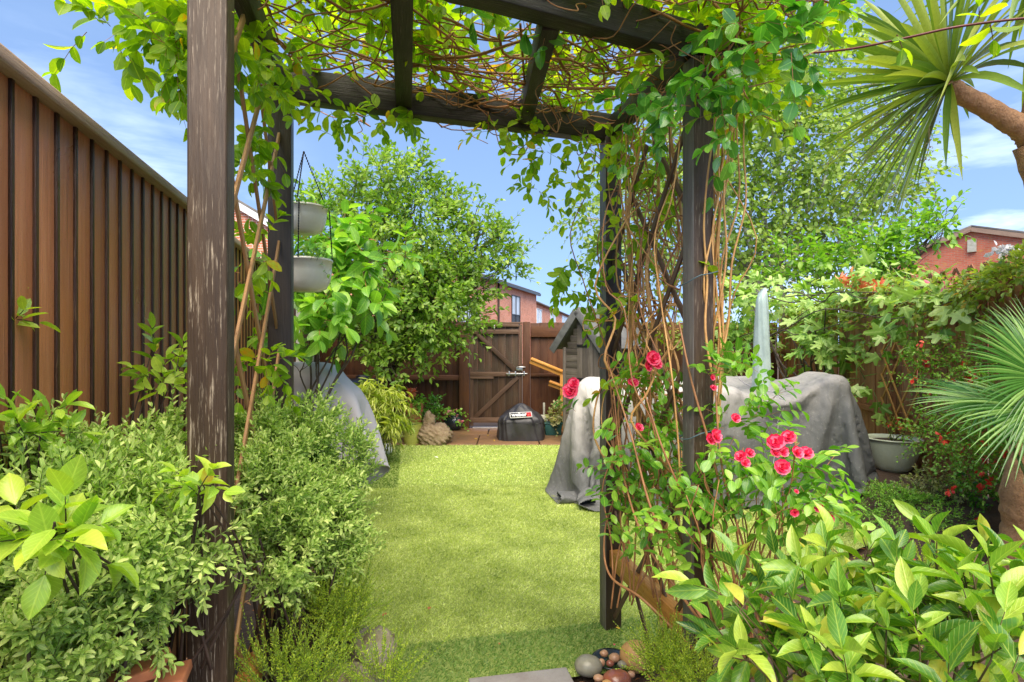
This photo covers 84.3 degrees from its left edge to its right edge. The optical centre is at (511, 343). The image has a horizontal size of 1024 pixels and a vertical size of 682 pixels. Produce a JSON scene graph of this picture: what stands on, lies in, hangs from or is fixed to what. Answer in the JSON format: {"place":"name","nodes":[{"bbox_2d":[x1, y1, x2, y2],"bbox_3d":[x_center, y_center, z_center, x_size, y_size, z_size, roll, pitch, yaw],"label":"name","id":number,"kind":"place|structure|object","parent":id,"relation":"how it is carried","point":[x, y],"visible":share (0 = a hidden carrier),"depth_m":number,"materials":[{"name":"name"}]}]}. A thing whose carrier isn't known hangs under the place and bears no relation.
{"place":"outdoors","nodes":[
{"label":"outdoors","id":0,"kind":"place"},
{"bbox_2d":[325,269,540,369],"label":"brick house","id":1,"kind":"structure","parent":0,"point":[521,302],"depth_m":37.40,"materials":[{"name":"brick"}]},
{"bbox_2d":[457,305,475,321],"bbox_3d":[-2.351,-1.662,29.787,0.889,1.321,2.624,0,0,0],"label":"window","id":2,"kind":"structure","parent":1,"relation":"in","point":[467,312],"depth_m":29.71,"materials":[{"name":"white glass"}]},
{"bbox_2d":[511,295,520,321],"bbox_3d":[0.271,-2.150,38.088,0.638,2.148,1.830,0,0,0],"label":"window","id":3,"kind":"structure","parent":1,"relation":"in","point":[515,300],"depth_m":38.01,"materials":[{"name":"white glass"}]},
{"bbox_2d":[382,428,562,444],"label":"patio paving","id":4,"kind":"structure","parent":0,"point":[462,436],"depth_m":8.47,"materials":[{"name":"brown stone"}]},
{"bbox_2d":[350,375,388,435],"bbox_3d":[-2.338,0.970,8.900,0.840,0.960,0.840,0,0,0],"label":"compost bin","id":5,"kind":"object","parent":4,"relation":"on","point":[357,378],"visible":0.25,"depth_m":8.74,"materials":[{"name":"black plastic"}]},
{"bbox_2d":[403,422,421,444],"bbox_3d":[-1.441,1.300,8.161,0.294,0.300,0.294,0,0,0],"label":"woven pot","id":6,"kind":"object","parent":4,"relation":"on","point":[408,439],"visible":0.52,"depth_m":8.05,"materials":[{"name":"wicker"}]},
{"bbox_2d":[399,411,422,435],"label":"fern","id":7,"kind":"object","parent":6,"relation":"in","point":[409,419],"visible":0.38,"depth_m":7.98,"materials":[{"name":"green plant"}]},
{"bbox_2d":[405,402,422,421],"bbox_3d":[-1.490,1.170,8.550,0.300,0.560,0.300,0,0,0],"label":"terracotta pot","id":8,"kind":"object","parent":4,"relation":"on","point":[416,417],"visible":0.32,"depth_m":8.44,"materials":[{"name":"brown ceramic"}]},
{"bbox_2d":[405,386,417,402],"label":"geranium flower","id":9,"kind":"object","parent":8,"relation":"in","point":[412,391],"visible":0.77,"depth_m":8.44,"materials":[{"name":"plant"}]},
{"bbox_2d":[399,393,428,412],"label":"geranium","id":10,"kind":"object","parent":8,"relation":"in","point":[419,401],"visible":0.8,"depth_m":8.43,"materials":[{"name":"green plant"}]},
{"bbox_2d":[294,132,541,407],"bbox_3d":[-1.428,-0.734,7.977,3.701,4.399,2.168,0,0,0],"label":"apple tree","id":11,"kind":"object","parent":4,"relation":"on","point":[429,293],"visible":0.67,"depth_m":7.74,"materials":[{"name":"green plant"}]},
{"bbox_2d":[421,392,446,424],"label":"dark shrub","id":12,"kind":"object","parent":4,"relation":"on","point":[437,404],"visible":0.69,"depth_m":9.04,"materials":[{"name":"green plant"}]},
{"bbox_2d":[444,413,463,430],"bbox_3d":[-0.975,1.315,9.446,0.336,0.270,0.336,0,0,0],"label":"dark pot","id":13,"kind":"object","parent":4,"relation":"on","point":[450,423],"visible":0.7,"depth_m":9.31,"materials":[{"name":"ceramic"}]},
{"bbox_2d":[441,406,470,430],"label":"geranium","id":14,"kind":"object","parent":13,"relation":"in","point":[447,411],"visible":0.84,"depth_m":9.33,"materials":[{"name":"green plant"}]},
{"bbox_2d":[497,403,544,441],"bbox_3d":[0.135,1.175,8.574,0.740,0.550,0.606,0,0,0],"label":"barbecue cover","id":15,"kind":"object","parent":4,"relation":"on","point":[520,422],"visible":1,"depth_m":8.34,"materials":[{"name":"black fabric"}]},
{"bbox_2d":[541,403,547,432],"bbox_3d":[0.514,1.200,9.100,0.120,0.500,0.120,0,0,0],"label":"tap post","id":16,"kind":"object","parent":4,"relation":"on","point":[544,417],"visible":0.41,"depth_m":9.05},
{"bbox_2d":[544,421,562,434],"bbox_3d":[0.650,1.344,8.950,0.300,0.212,0.220,0,0,0],"label":"planter","id":17,"kind":"object","parent":4,"relation":"on","point":[550,429],"visible":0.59,"depth_m":8.85,"materials":[{"name":"teal plastic"}]},
{"bbox_2d":[544,398,562,435],"bbox_3d":[0.670,1.162,8.917,0.549,0.607,0.466,0,0,0],"label":"begonia","id":18,"kind":"object","parent":17,"relation":"in","point":[554,421],"visible":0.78,"depth_m":8.86,"materials":[{"name":"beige plant"}]},
{"bbox_2d":[560,375,562,429],"bbox_3d":[0.830,0.982,9.500,0.054,0.958,0.160,0,0,0],"label":"timber board","id":19,"kind":"object","parent":4,"relation":"on","point":[561,383],"visible":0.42,"depth_m":9.45,"materials":[{"name":"orange wood"}]},
{"bbox_2d":[529,357,562,375],"bbox_3d":[0.576,0.387,9.486,0.572,0.317,0.073,0,0,4],"label":"timber board","id":20,"kind":"object","parent":19,"relation":"on","point":[546,366],"visible":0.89,"depth_m":9.47,"materials":[{"name":"orange wood"}]},
{"bbox_2d":[548,380,562,389],"bbox_3d":[0.750,0.705,9.486,0.288,0.184,0.073,0,0,9],"label":"timber board","id":21,"kind":"object","parent":19,"relation":"attached to","point":[554,384],"visible":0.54,"depth_m":9.48,"materials":[{"name":"wood"}]},
{"bbox_2d":[549,307,648,431],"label":"garden shed","id":22,"kind":"structure","parent":4,"relation":"on","point":[581,363],"depth_m":8.04,"materials":[{"name":"grey wood"}]},
{"bbox_2d":[577,325,597,381],"bbox_3d":[1.052,0.552,7.889,0.027,1.635,0.359,0,0,-45],"label":"door","id":23,"kind":"structure","parent":22,"relation":"in","point":[587,358],"depth_m":7.91,"materials":[{"name":"grey wood"}]},
{"bbox_2d":[398,444,559,484],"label":"artificial grass panel","id":24,"kind":"structure","parent":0,"point":[431,462],"depth_m":6.76,"materials":[{"name":"green plastic"}]},
{"bbox_2d":[0,0,1023,343],"label":"sky","id":25,"kind":"structure","parent":0,"point":[995,199],"materials":[{"name":"blue"}]},
{"bbox_2d":[468,667,573,681],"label":"path paving","id":26,"kind":"structure","parent":0,"point":[556,675],"depth_m":2.42,"materials":[{"name":"grey stone"}]},
{"bbox_2d":[536,301,568,322],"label":"terraced house","id":27,"kind":"structure","parent":0,"point":[543,314],"depth_m":50.21,"materials":[{"name":"pink brick"}]},
{"bbox_2d":[536,308,541,322],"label":"window","id":28,"kind":"structure","parent":27,"relation":"in","point":[538,311],"depth_m":46.49,"materials":[{"name":"white glass"}]},
{"bbox_2d":[562,315,567,322],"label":"window","id":29,"kind":"structure","parent":27,"relation":"in","point":[564,318],"depth_m":63.27,"materials":[{"name":"white glass"}]},
{"bbox_2d":[302,445,867,681],"bbox_3d":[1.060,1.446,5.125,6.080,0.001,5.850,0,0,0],"label":"lawn","id":30,"kind":"structure","parent":0,"point":[460,637],"depth_m":3.65,"materials":[{"name":"green plant"}]},
{"bbox_2d":[361,445,399,487],"bbox_3d":[-1.559,1.435,6.847,0.424,0.033,2.546,0,0,-11],"label":"artificial grass strip","id":31,"kind":"object","parent":30,"relation":"on","point":[390,480],"visible":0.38,"depth_m":6.17,"materials":[{"name":"green plastic"}]},
{"bbox_2d":[358,377,420,454],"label":"bamboo grass","id":32,"kind":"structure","parent":30,"relation":"on","point":[378,398],"depth_m":6.74,"materials":[{"name":"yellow plant"}]},
{"bbox_2d":[380,425,405,461],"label":"box plant","id":33,"kind":"object","parent":30,"relation":"on","point":[388,457],"visible":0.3,"depth_m":6.89,"materials":[{"name":"green plant"}]},
{"bbox_2d":[299,614,681,681],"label":"artificial grass strip","id":34,"kind":"object","parent":30,"relation":"on","point":[441,656],"visible":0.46,"depth_m":2.67,"materials":[{"name":"green plastic"}]},
{"bbox_2d":[574,654,601,677],"bbox_3d":[0.333,1.404,2.466,0.121,0.089,0.095,0,0,0],"label":"stone","id":35,"kind":"object","parent":30,"relation":"on","point":[588,665],"visible":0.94,"depth_m":2.44,"materials":[{"name":"grey stone"}]},
{"bbox_2d":[592,648,624,670],"bbox_3d":[0.449,1.435,2.554,0.176,0.030,0.176,0,0,0],"label":"saucer","id":36,"kind":"object","parent":30,"relation":"on","point":[596,653],"visible":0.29,"depth_m":2.60,"materials":[{"name":"ceramic"}]},
{"bbox_2d":[600,649,607,656],"bbox_3d":[0.418,1.407,2.569,0.039,0.032,0.031,0,0,0],"label":"pebble","id":37,"kind":"object","parent":36,"relation":"on","point":[603,652],"visible":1,"depth_m":2.56,"materials":[{"name":"brown stone"}]},
{"bbox_2d":[606,660,613,666],"bbox_3d":[0.432,1.408,2.490,0.035,0.029,0.028,0,0,0],"label":"pebble","id":38,"kind":"object","parent":36,"relation":"on","point":[609,663],"visible":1,"depth_m":2.48,"materials":[{"name":"red stone"}]},
{"bbox_2d":[609,653,619,662],"bbox_3d":[0.458,1.404,2.528,0.051,0.040,0.042,0,0,0],"label":"pebble","id":39,"kind":"object","parent":36,"relation":"on","point":[614,657],"visible":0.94,"depth_m":2.52,"materials":[{"name":"brown stone"}]},
{"bbox_2d":[617,660,626,668],"bbox_3d":[0.484,1.407,2.482,0.044,0.031,0.036,0,0,0],"label":"pebble","id":40,"kind":"object","parent":36,"relation":"on","point":[620,662],"visible":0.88,"depth_m":2.47,"materials":[{"name":"grey stone"}]},
{"bbox_2d":[619,640,648,673],"bbox_3d":[0.549,1.385,2.505,0.143,0.139,0.112,0,0,0],"label":"stone","id":41,"kind":"object","parent":30,"relation":"on","point":[625,646],"visible":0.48,"depth_m":2.47,"materials":[{"name":"stone"}]},
{"bbox_2d":[545,372,878,510],"bbox_3d":[1.951,0.862,5.781,3.256,1.167,2.245,0,0,0],"label":"furniture cover","id":42,"kind":"object","parent":30,"relation":"on","point":[828,404],"visible":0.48,"depth_m":5.04,"materials":[{"name":"grey fabric"}]},
{"bbox_2d":[751,287,770,386],"bbox_3d":[2.530,0.429,5.748,0.202,2.002,0.201,0,0,24],"label":"closed parasol","id":43,"kind":"object","parent":30,"relation":"on","point":[761,331],"visible":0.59,"depth_m":5.70,"materials":[{"name":"fabric"}]},
{"bbox_2d":[850,477,979,539],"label":"ground cover plant","id":44,"kind":"object","parent":30,"relation":"on","point":[914,496],"visible":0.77,"depth_m":4.26,"materials":[{"name":"green plant"}]},
{"bbox_2d":[186,346,1023,681],"bbox_3d":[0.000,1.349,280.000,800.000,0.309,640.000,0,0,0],"label":"ground","id":45,"kind":"structure","parent":0,"point":[992,516],"depth_m":3.94,"materials":[{"name":"soil"}]},
{"bbox_2d":[0,453,138,619],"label":"photinia shrub","id":46,"kind":"object","parent":45,"relation":"on","point":[46,538],"visible":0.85,"depth_m":0.83,"materials":[{"name":"green plant"}]},
{"bbox_2d":[0,287,186,652],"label":"photinia shrub","id":47,"kind":"object","parent":45,"relation":"on","point":[45,427],"visible":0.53,"depth_m":1.27,"materials":[{"name":"green plant"}]},
{"bbox_2d":[0,383,286,681],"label":"hebe shrub","id":48,"kind":"object","parent":45,"relation":"on","point":[60,636],"visible":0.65,"depth_m":1.14,"materials":[{"name":"green plant"}]},
{"bbox_2d":[0,43,319,679],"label":"wooden fence","id":49,"kind":"object","parent":45,"relation":"on","point":[93,235],"visible":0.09,"depth_m":1.59,"materials":[{"name":"wood"}]},
{"bbox_2d":[146,659,192,681],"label":"terracotta pot","id":50,"kind":"object","parent":45,"relation":"on","point":[182,673],"visible":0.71,"depth_m":1.24,"materials":[{"name":"orange ceramic"}]},
{"bbox_2d":[82,647,170,681],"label":"terracotta tile","id":51,"kind":"object","parent":50,"relation":"on","point":[138,674],"visible":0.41,"depth_m":1.16,"materials":[{"name":"orange ceramic"}]},
{"bbox_2d":[148,455,245,669],"bbox_3d":[-0.687,0.495,1.233,0.195,0.514,0.194,0,0,-25],"label":"hydrangea sprig","id":52,"kind":"object","parent":45,"relation":"on","point":[205,474],"visible":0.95,"depth_m":1.23,"materials":[{"name":"green plant"}]},
{"bbox_2d":[234,199,295,257],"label":"brick house","id":53,"kind":"structure","parent":45,"relation":"on","point":[247,212],"depth_m":16.10,"materials":[{"name":"brick"}]},
{"bbox_2d":[234,377,387,681],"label":"hebe shrub","id":54,"kind":"object","parent":45,"relation":"on","point":[302,474],"visible":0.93,"depth_m":1.91,"materials":[{"name":"green plant"}]},
{"bbox_2d":[265,362,389,489],"bbox_3d":[-1.819,0.736,4.771,1.543,1.164,0.960,0,0,0],"label":"barbecue cover","id":55,"kind":"object","parent":45,"relation":"on","point":[350,393],"visible":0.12,"depth_m":4.58,"materials":[{"name":"grey fabric"}]},
{"bbox_2d":[234,190,423,415],"bbox_3d":[-1.518,0.104,4.210,1.141,2.701,1.768,0,0,38],"label":"magnolia shrub","id":56,"kind":"object","parent":45,"relation":"on","point":[360,280],"visible":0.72,"depth_m":4.38,"materials":[{"name":"green plant"}]},
{"bbox_2d":[266,550,395,668],"bbox_3d":[-0.594,0.928,1.948,0.379,0.488,0.490,0,0,32],"label":"heather","id":57,"kind":"object","parent":45,"relation":"on","point":[350,599],"visible":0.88,"depth_m":1.90,"materials":[{"name":"green plant"}]},
{"bbox_2d":[234,602,449,681],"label":"heather","id":58,"kind":"object","parent":45,"relation":"on","point":[302,666],"visible":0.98,"depth_m":1.66,"materials":[{"name":"green plant"}]},
{"bbox_2d":[317,661,390,681],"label":"garden rock","id":59,"kind":"object","parent":45,"relation":"on","point":[356,664],"visible":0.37,"depth_m":1.84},
{"bbox_2d":[343,625,398,672],"bbox_3d":[-0.525,1.156,2.095,0.213,0.217,0.175,0,0,0],"label":"garden rock","id":60,"kind":"object","parent":45,"relation":"on","point":[378,636],"visible":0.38,"depth_m":2.06,"materials":[{"name":"grey stone"}]},
{"bbox_2d":[320,322,458,422],"bbox_3d":[-2.096,0.499,9.670,2.395,1.756,0.084,0,0,0],"label":"wooden fence","id":61,"kind":"object","parent":45,"relation":"on","point":[448,382],"visible":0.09,"depth_m":9.69,"materials":[{"name":"brown wood"}]},
{"bbox_2d":[417,410,453,445],"bbox_3d":[-1.131,1.242,8.198,0.576,0.568,0.457,0,0,0],"label":"garden rock","id":62,"kind":"object","parent":45,"relation":"on","point":[431,432],"visible":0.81,"depth_m":8.04,"materials":[{"name":"stone"}]},
{"bbox_2d":[42,0,868,681],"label":"honeysuckle","id":63,"kind":"object","parent":45,"relation":"on","point":[164,26],"visible":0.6,"depth_m":2.20,"materials":[{"name":"green plant"}]},
{"bbox_2d":[813,0,1023,65],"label":"rose cane","id":64,"kind":"object","parent":63,"relation":"on","point":[904,54],"visible":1,"depth_m":1.31,"materials":[{"name":"green plant"}]},
{"bbox_2d":[459,322,469,427],"bbox_3d":[-0.811,0.540,9.660,0.171,1.819,0.130,0,0,0],"label":"gate post","id":65,"kind":"object","parent":45,"relation":"on","point":[464,387],"visible":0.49,"depth_m":9.60,"materials":[{"name":"brown wood"}]},
{"bbox_2d":[470,322,527,425],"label":"garden gate","id":66,"kind":"structure","parent":65,"relation":"attached to","point":[498,374],"depth_m":9.66,"materials":[{"name":"wood"}]},
{"bbox_2d":[187,0,753,681],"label":"pergola","id":67,"kind":"object","parent":45,"relation":"on","point":[211,226],"visible":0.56,"depth_m":1.96,"materials":[{"name":"brown wood"}]},
{"bbox_2d":[234,14,279,670],"bbox_3d":[-0.880,0.165,1.925,0.019,2.391,0.908,0,0,-12],"label":"vine","id":68,"kind":"object","parent":67,"relation":"attached to","point":[249,269],"visible":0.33,"depth_m":1.85,"materials":[{"name":"brown plant"}]},
{"bbox_2d":[294,151,327,235],"bbox_3d":[-1.012,-0.735,2.750,0.225,0.402,0.225,0,0,0],"label":"hanging basket","id":69,"kind":"object","parent":67,"relation":"hanging from","point":[312,218],"visible":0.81,"depth_m":2.69,"materials":[{"name":"beige plastic"}]},
{"bbox_2d":[294,194,334,212],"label":"basket plant","id":70,"kind":"object","parent":69,"relation":"in","point":[319,202],"visible":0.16,"depth_m":2.70,"materials":[{"name":"green plant"}]},
{"bbox_2d":[294,198,332,292],"bbox_3d":[-1.002,-0.467,2.749,0.254,0.427,0.256,0,0,0],"label":"hanging basket","id":71,"kind":"object","parent":67,"relation":"hanging from","point":[310,276],"visible":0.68,"depth_m":2.66,"materials":[{"name":"beige plastic"}]},
{"bbox_2d":[262,244,335,293],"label":"basket plant","id":72,"kind":"object","parent":71,"relation":"in","point":[317,252],"visible":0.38,"depth_m":2.71,"materials":[{"name":"green plant"}]},
{"bbox_2d":[612,130,682,662],"bbox_3d":[0.598,0.250,2.500,0.019,2.261,0.756,0,0,-13],"label":"trellis","id":73,"kind":"object","parent":67,"relation":"attached to","point":[672,279],"visible":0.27,"depth_m":2.40,"materials":[{"name":"brown wood"}]},
{"bbox_2d":[451,0,874,213],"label":"ivy","id":74,"kind":"object","parent":67,"relation":"attached to","point":[799,23],"visible":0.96,"depth_m":1.80,"materials":[{"name":"green plant"}]},
{"bbox_2d":[553,322,914,679],"bbox_3d":[0.677,0.562,2.090,0.991,1.279,0.996,0,0,0],"label":"climbing rose","id":75,"kind":"object","parent":67,"relation":"attached to","point":[771,484],"visible":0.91,"depth_m":1.94,"materials":[{"name":"green plant"}]},
{"bbox_2d":[473,426,497,428],"bbox_3d":[-0.246,1.438,9.650,0.843,0.030,0.140,0,0,0],"label":"door sill","id":76,"kind":"structure","parent":45,"relation":"on","point":[489,427],"depth_m":9.60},
{"bbox_2d":[523,322,529,406],"bbox_3d":[0.245,0.540,9.660,0.126,1.819,0.130,0,0,0],"label":"gate post","id":77,"kind":"object","parent":45,"relation":"on","point":[526,361],"visible":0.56,"depth_m":9.60,"materials":[{"name":"brown wood"}]},
{"bbox_2d":[186,548,981,681],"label":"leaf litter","id":78,"kind":"object","parent":45,"relation":"on","point":[595,681],"visible":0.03,"depth_m":3.07,"materials":[{"name":"brown plant"}]},
{"bbox_2d":[593,674,602,681],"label":"pebble","id":79,"kind":"object","parent":45,"relation":"on","point":[597,677],"visible":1,"depth_m":2.37,"materials":[{"name":"beige stone"}]},
{"bbox_2d":[603,669,630,681],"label":"stone","id":80,"kind":"object","parent":45,"relation":"on","point":[616,675],"visible":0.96,"depth_m":2.36,"materials":[{"name":"red stone"}]},
{"bbox_2d":[628,671,634,677],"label":"pebble","id":81,"kind":"object","parent":45,"relation":"on","point":[632,674],"visible":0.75,"depth_m":2.40,"materials":[{"name":"beige stone"}]},
{"bbox_2d":[530,322,776,420],"bbox_3d":[2.433,0.504,9.672,4.233,1.747,0.079,0,0,0],"label":"wooden fence","id":82,"kind":"object","parent":45,"relation":"on","point":[543,336],"visible":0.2,"depth_m":9.69,"materials":[{"name":"brown wood"}]},
{"bbox_2d":[613,598,718,681],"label":"heather","id":83,"kind":"object","parent":45,"relation":"on","point":[671,661],"visible":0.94,"depth_m":1.96,"materials":[{"name":"green plant"}]},
{"bbox_2d":[543,0,967,322],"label":"birch tree","id":84,"kind":"object","parent":45,"relation":"on","point":[781,219],"visible":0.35,"depth_m":12.62,"materials":[{"name":"green plant"}]},
{"bbox_2d":[653,499,1023,681],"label":"laurel shrub","id":85,"kind":"object","parent":45,"relation":"on","point":[857,619],"visible":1,"depth_m":1.13,"materials":[{"name":"green plant"}]},
{"bbox_2d":[715,249,995,425],"bbox_3d":[3.606,0.177,6.706,1.944,2.714,4.967,0,0,0],"label":"fig tree","id":86,"kind":"object","parent":45,"relation":"on","point":[811,344],"visible":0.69,"depth_m":6.57,"materials":[{"name":"green plant"}]},
{"bbox_2d":[750,183,975,308],"bbox_3d":[6.272,-0.713,10.030,3.784,4.347,1.848,0,0,12],"label":"cherry tree","id":87,"kind":"object","parent":45,"relation":"on","point":[820,264],"visible":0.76,"depth_m":9.92,"materials":[{"name":"green plant"}]},
{"bbox_2d":[868,433,924,472],"bbox_3d":[3.660,1.064,5.440,0.498,0.322,0.498,0,0,0],"label":"bowl planter","id":88,"kind":"object","parent":45,"relation":"on","point":[886,450],"visible":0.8,"depth_m":5.29,"materials":[{"name":"ceramic"}]},
{"bbox_2d":[872,416,914,443],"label":"bowl plant","id":89,"kind":"object","parent":88,"relation":"in","point":[897,425],"visible":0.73,"depth_m":5.39,"materials":[{"name":"green plant"}]},
{"bbox_2d":[779,272,1023,502],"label":"wooden fence","id":90,"kind":"object","parent":45,"relation":"on","point":[872,383],"visible":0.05,"depth_m":5.65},
{"bbox_2d":[641,266,1019,366],"bbox_3d":[2.912,-0.226,6.891,3.414,1.285,5.781,0,0,0],"label":"fence creeper","id":91,"kind":"object","parent":90,"relation":"attached to","point":[973,300],"visible":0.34,"depth_m":5.49,"materials":[{"name":"green plant"}]},
{"bbox_2d":[880,335,920,433],"bbox_3d":[3.869,0.390,5.650,0.021,0.941,0.766,0,0,10],"label":"trellis","id":92,"kind":"object","parent":90,"relation":"attached to","point":[896,391],"visible":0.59,"depth_m":5.69,"materials":[{"name":"brown wood"}]},
{"bbox_2d":[922,258,1021,326],"bbox_3d":[3.669,-0.385,4.575,0.025,0.494,1.226,0,0,10],"label":"trellis","id":93,"kind":"object","parent":90,"relation":"attached to","point":[981,302],"visible":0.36,"depth_m":4.30,"materials":[{"name":"brown wood"}]},
{"bbox_2d":[935,239,1023,316],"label":"climbing hydrangea","id":94,"kind":"object","parent":90,"relation":"attached to","point":[1015,268],"visible":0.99,"depth_m":3.92,"materials":[{"name":"green plant"}]},
{"bbox_2d":[796,0,1023,569],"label":"cordyline palm","id":95,"kind":"object","parent":45,"relation":"on","point":[931,75],"visible":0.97,"depth_m":3.31,"materials":[{"name":"green plant"}]},
{"bbox_2d":[852,524,973,651],"bbox_3d":[1.452,0.895,2.043,0.438,0.419,0.903,0,0,44],"label":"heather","id":96,"kind":"object","parent":45,"relation":"on","point":[919,557],"visible":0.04,"depth_m":2.16,"materials":[{"name":"green plant"}]},
{"bbox_2d":[890,457,981,503],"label":"variegated shrub","id":97,"kind":"object","parent":45,"relation":"on","point":[931,490],"visible":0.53,"depth_m":4.45,"materials":[{"name":"green plant"}]},
{"bbox_2d":[879,328,1019,522],"bbox_3d":[3.417,0.550,4.201,0.982,1.345,1.898,0,0,25],"label":"fuchsia shrub","id":98,"kind":"object","parent":45,"relation":"on","point":[947,444],"visible":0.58,"depth_m":4.18,"materials":[{"name":"green plant"}]},
{"bbox_2d":[886,225,1023,376],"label":"brick house","id":99,"kind":"structure","parent":45,"relation":"on","point":[970,251],"depth_m":23.03,"materials":[{"name":"brick"}]},
{"bbox_2d":[906,295,1023,486],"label":"fan palm","id":100,"kind":"object","parent":45,"relation":"on","point":[967,397],"visible":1,"depth_m":3.15,"materials":[{"name":"green plant"}]},
{"bbox_2d":[942,455,999,512],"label":"dark leaved plant","id":101,"kind":"object","parent":45,"relation":"on","point":[973,494],"visible":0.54,"depth_m":4.17,"materials":[{"name":"green plant"}]}
]}

